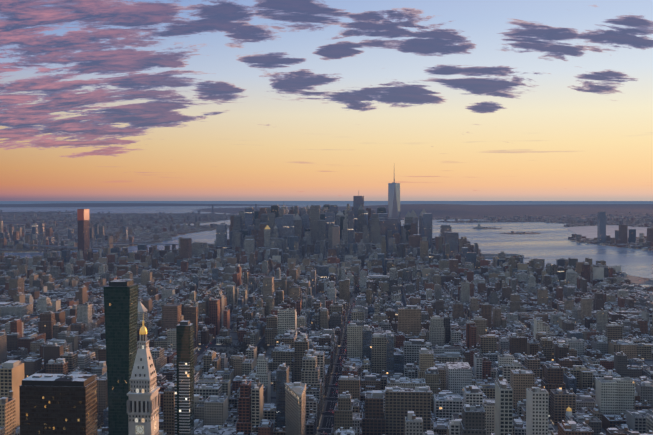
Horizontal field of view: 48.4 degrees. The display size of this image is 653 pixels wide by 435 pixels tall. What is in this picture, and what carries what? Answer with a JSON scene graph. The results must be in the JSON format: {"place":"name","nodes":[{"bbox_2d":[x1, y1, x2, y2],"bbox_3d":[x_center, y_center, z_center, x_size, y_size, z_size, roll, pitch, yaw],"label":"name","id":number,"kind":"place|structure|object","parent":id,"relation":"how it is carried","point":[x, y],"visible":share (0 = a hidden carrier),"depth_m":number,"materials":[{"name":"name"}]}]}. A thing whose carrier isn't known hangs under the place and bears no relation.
{"place":"outdoors","nodes":[
{"label":"outdoors","id":0,"kind":"place"},
{"bbox_2d":[201,294,390,362],"bbox_3d":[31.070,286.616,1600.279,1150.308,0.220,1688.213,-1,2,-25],"label":"trees","id":1,"kind":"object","parent":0,"point":[269,350],"depth_m":1580.67,"materials":[{"name":"plant"}]},
{"bbox_2d":[0,201,652,286],"bbox_3d":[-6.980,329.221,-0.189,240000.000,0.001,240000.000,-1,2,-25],"label":"water","id":2,"kind":"structure","parent":0,"point":[551,243],"depth_m":6913.06,"materials":[{"name":"grey liquid"}]},
{"bbox_2d":[0,204,652,434],"bbox_3d":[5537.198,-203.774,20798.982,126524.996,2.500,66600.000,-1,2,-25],"label":"ground","id":3,"kind":"structure","parent":0,"point":[328,421],"depth_m":1731.14,"materials":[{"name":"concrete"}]},
{"bbox_2d":[3,204,259,253],"bbox_3d":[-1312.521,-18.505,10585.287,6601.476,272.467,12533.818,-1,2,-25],"label":"bridges","id":4,"kind":"structure","parent":3,"relation":"on","point":[110,243],"depth_m":4570.41,"materials":[{"name":"grey metal"}]},
{"bbox_2d":[0,203,298,206],"bbox_3d":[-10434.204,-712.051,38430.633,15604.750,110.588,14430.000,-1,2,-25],"label":"atlantic highlands","id":5,"kind":"structure","parent":3,"relation":"on","point":[89,204],"depth_m":34513.69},
{"bbox_2d":[0,226,652,434],"bbox_3d":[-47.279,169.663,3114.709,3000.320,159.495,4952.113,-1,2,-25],"label":"city buildings","id":6,"kind":"structure","parent":3,"relation":"on","point":[587,347],"depth_m":1521.91,"materials":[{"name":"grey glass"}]},
{"bbox_2d":[0,178,652,434],"bbox_3d":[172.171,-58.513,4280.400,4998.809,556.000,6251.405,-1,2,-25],"label":"skyscrapers","id":7,"kind":"structure","parent":3,"relation":"on","point":[58,404],"depth_m":923.11,"materials":[{"name":"grey glass"}]},
{"bbox_2d":[0,210,652,252],"bbox_3d":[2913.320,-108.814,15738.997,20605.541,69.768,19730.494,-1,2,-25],"label":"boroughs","id":8,"kind":"object","parent":3,"relation":"on","point":[151,227],"visible":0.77,"depth_m":8902.53,"materials":[{"name":"grey"}]},
{"bbox_2d":[201,227,535,363],"bbox_3d":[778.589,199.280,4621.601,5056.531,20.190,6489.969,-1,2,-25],"label":"park trees","id":9,"kind":"object","parent":3,"relation":"on","point":[246,345],"visible":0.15,"depth_m":1558.70,"materials":[{"name":"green plant"}]},
{"bbox_2d":[320,295,467,433],"bbox_3d":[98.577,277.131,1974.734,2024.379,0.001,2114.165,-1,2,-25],"label":"cars","id":10,"kind":"object","parent":3,"relation":"on","point":[336,388],"visible":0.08,"depth_m":1240.26,"materials":[{"name":"paint"}]},
{"bbox_2d":[197,278,645,433],"bbox_3d":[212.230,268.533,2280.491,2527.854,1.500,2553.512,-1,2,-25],"label":"traffic","id":11,"kind":"object","parent":3,"relation":"on","point":[339,359],"visible":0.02,"depth_m":1497.89,"materials":[{"name":"paint"}]},
{"bbox_2d":[473,223,484,228],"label":"statue of liberty","id":12,"kind":"object","parent":3,"relation":"on","point":[479,226],"visible":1,"depth_m":8037.78,"materials":[{"name":"metal"}]},
{"bbox_2d":[481,225,652,286],"bbox_3d":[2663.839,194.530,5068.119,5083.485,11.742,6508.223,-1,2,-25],"label":"pier","id":13,"kind":"structure","parent":3,"relation":"on","point":[589,231],"depth_m":7300.81,"materials":[{"name":"grey concrete"}]},
{"bbox_2d":[0,0,652,200],"label":"sky","id":14,"kind":"structure","parent":0,"point":[101,100],"materials":[{"name":"orange"}]},
{"bbox_2d":[101,256,652,434],"bbox_3d":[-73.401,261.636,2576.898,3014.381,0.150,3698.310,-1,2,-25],"label":"pavement","id":15,"kind":"structure","parent":0,"point":[633,279],"depth_m":1635.29,"materials":[{"name":"grey asphalt"}]},
{"bbox_2d":[192,204,652,218],"bbox_3d":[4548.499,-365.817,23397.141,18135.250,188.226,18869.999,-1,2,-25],"label":"staten island hills","id":16,"kind":"structure","parent":0,"point":[456,210],"depth_m":16345.40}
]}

